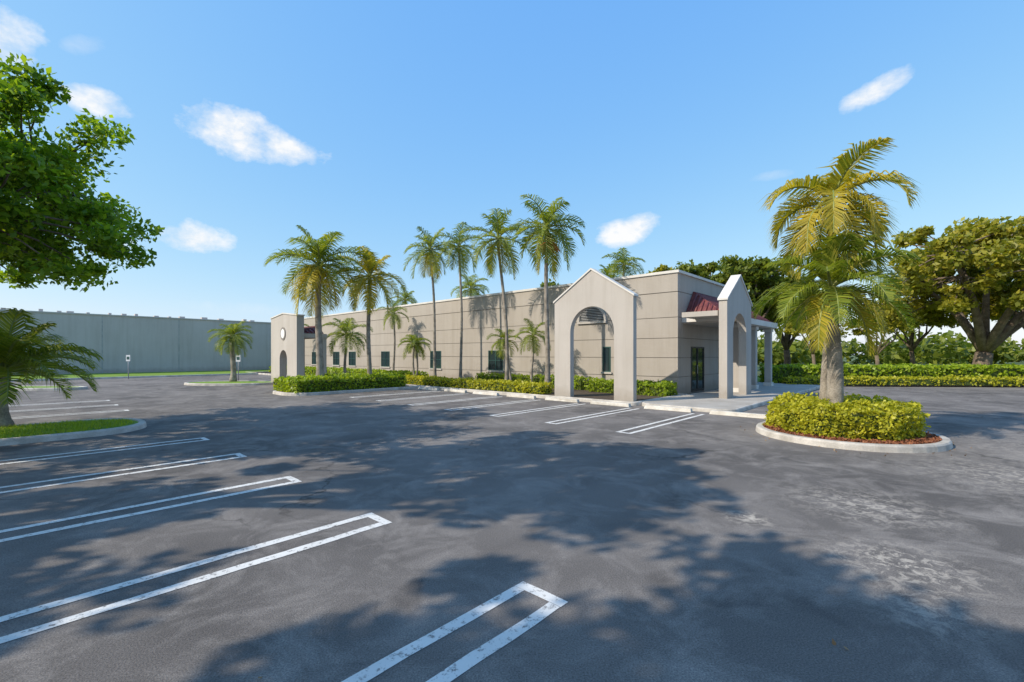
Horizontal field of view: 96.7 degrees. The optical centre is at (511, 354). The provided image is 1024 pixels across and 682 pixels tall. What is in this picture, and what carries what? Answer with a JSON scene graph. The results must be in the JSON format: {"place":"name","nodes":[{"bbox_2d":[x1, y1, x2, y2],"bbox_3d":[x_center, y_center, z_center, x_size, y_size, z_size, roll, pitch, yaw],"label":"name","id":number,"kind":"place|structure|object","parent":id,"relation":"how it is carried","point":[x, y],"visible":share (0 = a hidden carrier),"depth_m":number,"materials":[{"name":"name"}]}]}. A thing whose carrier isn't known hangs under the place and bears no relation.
{"place":"outdoors","nodes":[
{"label":"outdoors","id":0,"kind":"place"},
{"bbox_2d":[9,386,87,390],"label":"grass island","id":1,"kind":"structure","parent":0,"point":[40,388],"depth_m":23.03,"materials":[{"name":"concrete"}]},
{"bbox_2d":[0,418,133,438],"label":"grass","id":2,"kind":"structure","parent":0,"point":[6,431],"depth_m":10.38,"materials":[{"name":"green plant"}]},
{"bbox_2d":[11,370,270,381],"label":"lawn","id":3,"kind":"structure","parent":0,"point":[153,374],"depth_m":38.10,"materials":[{"name":"plant"}]},
{"bbox_2d":[0,374,1023,681],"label":"parking lot asphalt","id":4,"kind":"structure","parent":0,"point":[708,546],"depth_m":4.38,"materials":[{"name":"grey asphalt"}]},
{"bbox_2d":[0,418,146,445],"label":"grass island","id":5,"kind":"structure","parent":4,"relation":"on","point":[138,424],"depth_m":9.93,"materials":[{"name":"grass"},{"name":"concrete"}]},
{"bbox_2d":[0,307,103,426],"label":"palm tree","id":6,"kind":"object","parent":5,"relation":"on","point":[16,358],"visible":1,"depth_m":10.76,"materials":[{"name":"green plant"}]},
{"bbox_2d":[0,49,164,291],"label":"tree","id":7,"kind":"object","parent":5,"relation":"on","point":[44,177],"visible":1,"depth_m":10.04,"materials":[{"name":"green plant"}]},
{"bbox_2d":[126,355,129,378],"bbox_3d":[-28.004,0.925,33.223,0.300,1.750,0.076,0,0,0],"label":"parking sign","id":8,"kind":"object","parent":4,"relation":"on","point":[128,358],"visible":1,"depth_m":33.19,"materials":[{"name":"grey metal"}]},
{"bbox_2d":[0,308,270,374],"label":"warehouse building","id":9,"kind":"structure","parent":4,"relation":"on","point":[160,344],"depth_m":42.97,"materials":[{"name":"grey metal"}]},
{"bbox_2d":[184,381,273,385],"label":"planter island","id":10,"kind":"structure","parent":4,"relation":"on","point":[220,383],"depth_m":26.45,"materials":[{"name":"concrete"}]},
{"bbox_2d":[208,321,253,381],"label":"palm tree","id":11,"kind":"object","parent":10,"relation":"on","point":[232,337],"visible":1,"depth_m":28.19,"materials":[{"name":"green plant"}]},
{"bbox_2d":[236,355,239,380],"bbox_3d":[-18.546,0.925,30.849,0.300,1.750,0.076,0,0,0],"label":"parking sign","id":12,"kind":"object","parent":4,"relation":"on","point":[238,359],"visible":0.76,"depth_m":30.82,"materials":[{"name":"grey metal"}]},
{"bbox_2d":[270,313,304,383],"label":"arch panel","id":13,"kind":"structure","parent":4,"relation":"on","point":[287,355],"depth_m":26.02,"materials":[{"name":"paint"}]},
{"bbox_2d":[280,326,326,375],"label":"side portico","id":14,"kind":"structure","parent":4,"relation":"on","point":[309,332],"depth_m":26.54,"materials":[{"name":"beige concrete"}]},
{"bbox_2d":[273,385,419,395],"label":"planter island","id":15,"kind":"structure","parent":4,"relation":"on","point":[276,392],"depth_m":20.95,"materials":[{"name":"concrete"}]},
{"bbox_2d":[263,225,370,375],"bbox_3d":[-9.139,-2.215,21.665,4.614,7.839,4.652,0,0,34],"label":"palm tree","id":16,"kind":"object","parent":15,"relation":"on","point":[313,275],"visible":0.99,"depth_m":21.40,"materials":[{"name":"green plant"}]},
{"bbox_2d":[273,372,406,392],"bbox_3d":[-8.377,1.290,22.542,2.787,0.942,5.928,0,0,43],"label":"hedge","id":17,"kind":"object","parent":15,"relation":"on","point":[339,381],"visible":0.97,"depth_m":21.30,"materials":[{"name":"green plant"}]},
{"bbox_2d":[342,245,406,377],"bbox_3d":[-7.281,-1.863,23.619,3.938,7.134,3.607,0,0,0],"label":"palm tree","id":18,"kind":"object","parent":15,"relation":"on","point":[368,266],"visible":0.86,"depth_m":23.23,"materials":[{"name":"green plant"}]},
{"bbox_2d":[0,391,704,681],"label":"parking lines","id":19,"kind":"object","parent":4,"relation":"on","point":[456,669],"visible":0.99,"depth_m":3.49,"materials":[{"name":"paint"}]},
{"bbox_2d":[391,286,417,305],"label":"palm tree","id":20,"kind":"object","parent":4,"relation":"on","point":[404,295],"visible":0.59,"depth_m":51.76,"materials":[{"name":"green plant"}]},
{"bbox_2d":[418,387,438,390],"bbox_3d":[-4.259,1.738,23.160,1.554,0.120,0.186,0,0,43],"label":"wheel stop","id":21,"kind":"object","parent":4,"relation":"on","point":[429,388],"visible":1,"depth_m":23.04,"materials":[{"name":"paint"}]},
{"bbox_2d":[444,389,466,392],"bbox_3d":[-2.709,1.738,21.742,1.554,0.120,0.176,0,0,43],"label":"wheel stop","id":22,"kind":"object","parent":4,"relation":"on","point":[457,390],"visible":0.99,"depth_m":21.63,"materials":[{"name":"paint"}]},
{"bbox_2d":[251,371,686,405],"bbox_3d":[-8.996,1.735,31.291,40.509,0.130,4.651,0,0,43],"label":"planting bed","id":23,"kind":"object","parent":4,"relation":"on","point":[584,395],"visible":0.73,"depth_m":18.67,"materials":[{"name":"brown soil"}]},
{"bbox_2d":[322,318,373,372],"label":"palm tree","id":24,"kind":"object","parent":23,"relation":"on","point":[349,327],"visible":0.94,"depth_m":27.47,"materials":[{"name":"green plant"}]},
{"bbox_2d":[268,366,428,378],"bbox_3d":[-14.315,1.359,36.111,24.265,0.858,1.352,0,0,43],"label":"hedge","id":25,"kind":"object","parent":23,"relation":"on","point":[310,370],"visible":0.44,"depth_m":32.98,"materials":[{"name":"green plant"}]},
{"bbox_2d":[375,300,409,370],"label":"palm tree","id":26,"kind":"object","parent":23,"relation":"on","point":[393,315],"visible":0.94,"depth_m":31.81,"materials":[{"name":"green plant"}]},
{"bbox_2d":[398,334,431,374],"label":"palm tree","id":27,"kind":"object","parent":23,"relation":"on","point":[414,342],"visible":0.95,"depth_m":27.31,"materials":[{"name":"green plant"}]},
{"bbox_2d":[403,226,457,376],"bbox_3d":[-4.666,-2.922,26.833,3.621,9.250,3.234,0,0,41],"label":"palm tree","id":28,"kind":"object","parent":23,"relation":"on","point":[432,263],"visible":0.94,"depth_m":26.78,"materials":[{"name":"green plant"}]},
{"bbox_2d":[433,221,483,377],"bbox_3d":[-3.027,-2.841,25.759,2.841,9.085,2.817,0,0,24],"label":"palm tree","id":29,"kind":"object","parent":23,"relation":"on","point":[462,255],"visible":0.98,"depth_m":25.86,"materials":[{"name":"green plant"}]},
{"bbox_2d":[405,373,554,394],"bbox_3d":[-2.489,1.421,23.106,11.026,0.675,1.135,0,0,43],"label":"hedge","id":30,"kind":"object","parent":23,"relation":"on","point":[531,387],"visible":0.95,"depth_m":21.60,"materials":[{"name":"green plant"}]},
{"bbox_2d":[458,208,534,379],"bbox_3d":[-0.707,-2.799,23.057,3.798,9.005,3.645,0,0,-45],"label":"palm tree","id":31,"kind":"object","parent":23,"relation":"on","point":[500,229],"visible":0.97,"depth_m":22.78,"materials":[{"name":"green plant"}]},
{"bbox_2d":[487,328,522,380],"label":"palm tree","id":32,"kind":"object","parent":23,"relation":"on","point":[500,343],"visible":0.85,"depth_m":23.68,"materials":[{"name":"green plant"}]},
{"bbox_2d":[515,318,550,381],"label":"palm tree","id":33,"kind":"object","parent":23,"relation":"on","point":[534,342],"visible":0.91,"depth_m":22.50,"materials":[{"name":"green plant"}]},
{"bbox_2d":[475,371,599,389],"bbox_3d":[1.015,1.347,24.224,8.250,0.818,1.031,0,0,43],"label":"hedge","id":34,"kind":"object","parent":23,"relation":"on","point":[581,382],"visible":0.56,"depth_m":23.70,"materials":[{"name":"green plant"}]},
{"bbox_2d":[508,193,585,382],"bbox_3d":[1.584,-2.837,20.988,3.805,9.081,3.991,0,0,0],"label":"palm tree","id":35,"kind":"object","parent":23,"relation":"on","point":[547,247],"visible":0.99,"depth_m":20.83,"materials":[{"name":"green plant"}]},
{"bbox_2d":[553,268,637,401],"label":"arch panel","id":36,"kind":"structure","parent":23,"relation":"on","point":[612,298],"depth_m":16.99,"materials":[{"name":"paint"}]},
{"bbox_2d":[589,378,678,396],"bbox_3d":[5.162,1.384,19.715,3.823,0.751,1.303,0,0,43],"label":"hedge","id":37,"kind":"object","parent":23,"relation":"on","point":[663,388],"visible":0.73,"depth_m":18.88,"materials":[{"name":"green plant"}]},
{"bbox_2d":[451,274,488,297],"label":"palm tree","id":38,"kind":"object","parent":4,"relation":"on","point":[473,289],"visible":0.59,"depth_m":45.80,"materials":[{"name":"green plant"}]},
{"bbox_2d":[473,391,499,395],"bbox_3d":[-1.163,1.738,20.320,1.555,0.120,0.214,0,0,43],"label":"wheel stop","id":39,"kind":"object","parent":4,"relation":"on","point":[486,393],"visible":1,"depth_m":20.18,"materials":[{"name":"paint"}]},
{"bbox_2d":[304,273,723,393],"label":"walls","id":40,"kind":"structure","parent":4,"relation":"on","point":[667,339],"depth_m":24.97,"materials":[{"name":"beige paint"}]},
{"bbox_2d":[304,269,724,318],"bbox_3d":[-4.606,-3.440,36.394,40.208,0.400,8.802,0,0,43],"label":"parapet cap","id":41,"kind":"object","parent":40,"relation":"on","point":[652,274],"visible":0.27,"depth_m":24.22,"materials":[{"name":"concrete"}]},
{"bbox_2d":[311,347,718,391],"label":"windows and door","id":42,"kind":"structure","parent":40,"relation":"attached to","point":[495,362],"depth_m":26.71,"materials":[{"name":"black glass"}]},
{"bbox_2d":[577,307,606,323],"bbox_3d":[3.934,-1.990,22.508,1.680,0.940,0.088,0,0,43],"label":"fanlight louvre","id":43,"kind":"object","parent":40,"relation":"attached to","point":[592,315],"visible":0.72,"depth_m":22.48,"materials":[{"name":"grey metal"}]},
{"bbox_2d":[507,394,536,398],"bbox_3d":[0.372,1.738,18.886,1.555,0.120,0.168,0,0,43],"label":"wheel stop","id":44,"kind":"object","parent":4,"relation":"on","point":[522,396],"visible":0.99,"depth_m":18.77,"materials":[{"name":"paint"}]},
{"bbox_2d":[540,278,558,286],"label":"tree","id":45,"kind":"object","parent":4,"relation":"on","point":[550,283],"visible":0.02,"depth_m":54.41,"materials":[{"name":"green plant"}]},
{"bbox_2d":[545,397,578,402],"bbox_3d":[1.909,1.738,17.455,1.555,0.120,0.160,0,0,43],"label":"wheel stop","id":46,"kind":"object","parent":4,"relation":"on","point":[562,399],"visible":1,"depth_m":17.33,"materials":[{"name":"paint"}]},
{"bbox_2d":[590,400,630,406],"bbox_3d":[3.462,1.738,16.040,1.556,0.120,0.195,0,0,43],"label":"wheel stop","id":47,"kind":"object","parent":4,"relation":"on","point":[611,403],"visible":1,"depth_m":15.90,"materials":[{"name":"paint"}]},
{"bbox_2d":[599,264,622,277],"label":"palm tree","id":48,"kind":"object","parent":4,"relation":"on","point":[605,269],"visible":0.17,"depth_m":49.63,"materials":[{"name":"green plant"}]},
{"bbox_2d":[602,247,645,277],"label":"palm tree","id":49,"kind":"object","parent":4,"relation":"on","point":[622,258],"visible":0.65,"depth_m":45.73,"materials":[{"name":"green plant"}]},
{"bbox_2d":[644,405,692,412],"bbox_3d":[4.991,1.738,14.600,1.554,0.120,0.194,0,0,43],"label":"wheel stop","id":50,"kind":"object","parent":4,"relation":"on","point":[677,409],"visible":1,"depth_m":14.51,"materials":[{"name":"paint"}]},
{"bbox_2d":[642,383,819,411],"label":"walkway","id":51,"kind":"structure","parent":4,"relation":"on","point":[707,401],"depth_m":16.97,"materials":[{"name":"concrete"}]},
{"bbox_2d":[682,292,777,391],"bbox_3d":[10.399,-0.585,21.664,1.965,4.570,9.402,0,0,43],"label":"entrance canopy","id":52,"kind":"object","parent":51,"relation":"on","point":[702,309],"visible":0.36,"depth_m":20.61,"materials":[{"name":"red tile"}]},
{"bbox_2d":[717,274,752,398],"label":"arch panel end","id":53,"kind":"structure","parent":51,"relation":"on","point":[733,298],"depth_m":17.85,"materials":[{"name":"paint"}]},
{"bbox_2d":[709,410,766,418],"bbox_3d":[6.543,1.738,13.185,1.554,0.120,0.179,0,0,43],"label":"wheel stop","id":54,"kind":"object","parent":4,"relation":"on","point":[738,414],"visible":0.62,"depth_m":13.12,"materials":[{"name":"paint"}]},
{"bbox_2d":[756,421,952,452],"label":"planter island","id":55,"kind":"structure","parent":4,"relation":"on","point":[945,444],"depth_m":8.62,"materials":[{"name":"concrete"}]},
{"bbox_2d":[750,233,922,410],"bbox_3d":[7.160,-0.435,9.853,3.355,4.266,3.210,0,0,0],"label":"palm tree","id":56,"kind":"object","parent":55,"relation":"on","point":[832,302],"visible":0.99,"depth_m":9.63,"materials":[{"name":"green plant"}]},
{"bbox_2d":[760,137,922,399],"bbox_3d":[7.267,-1.403,10.566,3.089,6.166,3.135,0,0,0],"label":"palm tree","id":57,"kind":"object","parent":55,"relation":"on","point":[833,216],"visible":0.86,"depth_m":10.08,"materials":[{"name":"green plant"}]},
{"bbox_2d":[762,392,930,440],"bbox_3d":[7.242,1.292,10.101,2.954,0.850,2.989,0,0,0],"label":"hedge","id":58,"kind":"object","parent":55,"relation":"on","point":[884,418],"visible":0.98,"depth_m":9.19,"materials":[{"name":"green plant"}]},
{"bbox_2d":[763,423,942,443],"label":"mulch","id":59,"kind":"object","parent":55,"relation":"on","point":[918,439],"visible":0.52,"depth_m":8.87,"materials":[{"name":"brown wood"}]},
{"bbox_2d":[0,0,1023,354],"label":"sky","id":60,"kind":"structure","parent":0,"point":[663,126],"materials":[{"name":"blue"}]},
{"bbox_2d":[258,425,971,677],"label":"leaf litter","id":61,"kind":"object","parent":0,"point":[833,642],"visible":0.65,"depth_m":2.83,"materials":[{"name":"brown plant"}]},
{"bbox_2d":[757,355,1023,375],"bbox_3d":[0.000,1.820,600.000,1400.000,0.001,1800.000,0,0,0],"label":"ground","id":62,"kind":"structure","parent":0,"point":[854,358],"depth_m":90.16,"materials":[{"name":"green plant"}]},
{"bbox_2d":[642,264,672,273],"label":"tree","id":63,"kind":"object","parent":62,"relation":"on","point":[662,267],"visible":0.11,"depth_m":53.99,"materials":[{"name":"green plant"}]},
{"bbox_2d":[673,259,720,279],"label":"tree","id":64,"kind":"object","parent":62,"relation":"on","point":[707,269],"visible":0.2,"depth_m":46.40,"materials":[{"name":"green plant"}]},
{"bbox_2d":[710,252,805,330],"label":"tree","id":65,"kind":"object","parent":62,"relation":"on","point":[758,280],"visible":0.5,"depth_m":39.53,"materials":[{"name":"green plant"}]},
{"bbox_2d":[752,273,822,365],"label":"tree","id":66,"kind":"object","parent":62,"relation":"on","point":[787,340],"visible":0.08,"depth_m":44.60,"materials":[{"name":"green plant"}]},
{"bbox_2d":[783,308,850,364],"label":"tree","id":67,"kind":"object","parent":62,"relation":"on","point":[793,332],"visible":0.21,"depth_m":35.90,"materials":[{"name":"green plant"}]},
{"bbox_2d":[757,330,1023,364],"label":"distant tree line","id":68,"kind":"object","parent":62,"relation":"on","point":[950,349],"visible":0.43,"depth_m":78.66,"materials":[{"name":"green plant"}]},
{"bbox_2d":[883,297,966,363],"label":"tree","id":69,"kind":"object","parent":62,"relation":"on","point":[944,321],"visible":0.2,"depth_m":35.08,"materials":[{"name":"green plant"}]},
{"bbox_2d":[965,253,1023,328],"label":"tree","id":70,"kind":"object","parent":62,"relation":"on","point":[1009,282],"visible":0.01,"depth_m":36.43,"materials":[{"name":"green plant"}]},
{"bbox_2d":[757,377,1023,386],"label":"lawn","id":71,"kind":"structure","parent":0,"point":[758,379],"depth_m":25.77,"materials":[{"name":"plant"}]},
{"bbox_2d":[839,301,927,364],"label":"tree","id":72,"kind":"object","parent":71,"relation":"on","point":[892,328],"visible":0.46,"depth_m":32.10,"materials":[{"name":"green plant"}]},
{"bbox_2d":[757,362,1023,382],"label":"hedge","id":73,"kind":"object","parent":71,"relation":"on","point":[910,370],"visible":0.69,"depth_m":25.98,"materials":[{"name":"green plant"}]},
{"bbox_2d":[781,374,1023,386],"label":"hedge","id":74,"kind":"object","parent":71,"relation":"on","point":[958,380],"visible":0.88,"depth_m":25.16,"materials":[{"name":"green plant"}]},
{"bbox_2d":[850,215,1023,364],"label":"tree","id":75,"kind":"object","parent":71,"relation":"on","point":[967,250],"visible":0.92,"depth_m":29.98,"materials":[{"name":"green plant"}]}
]}

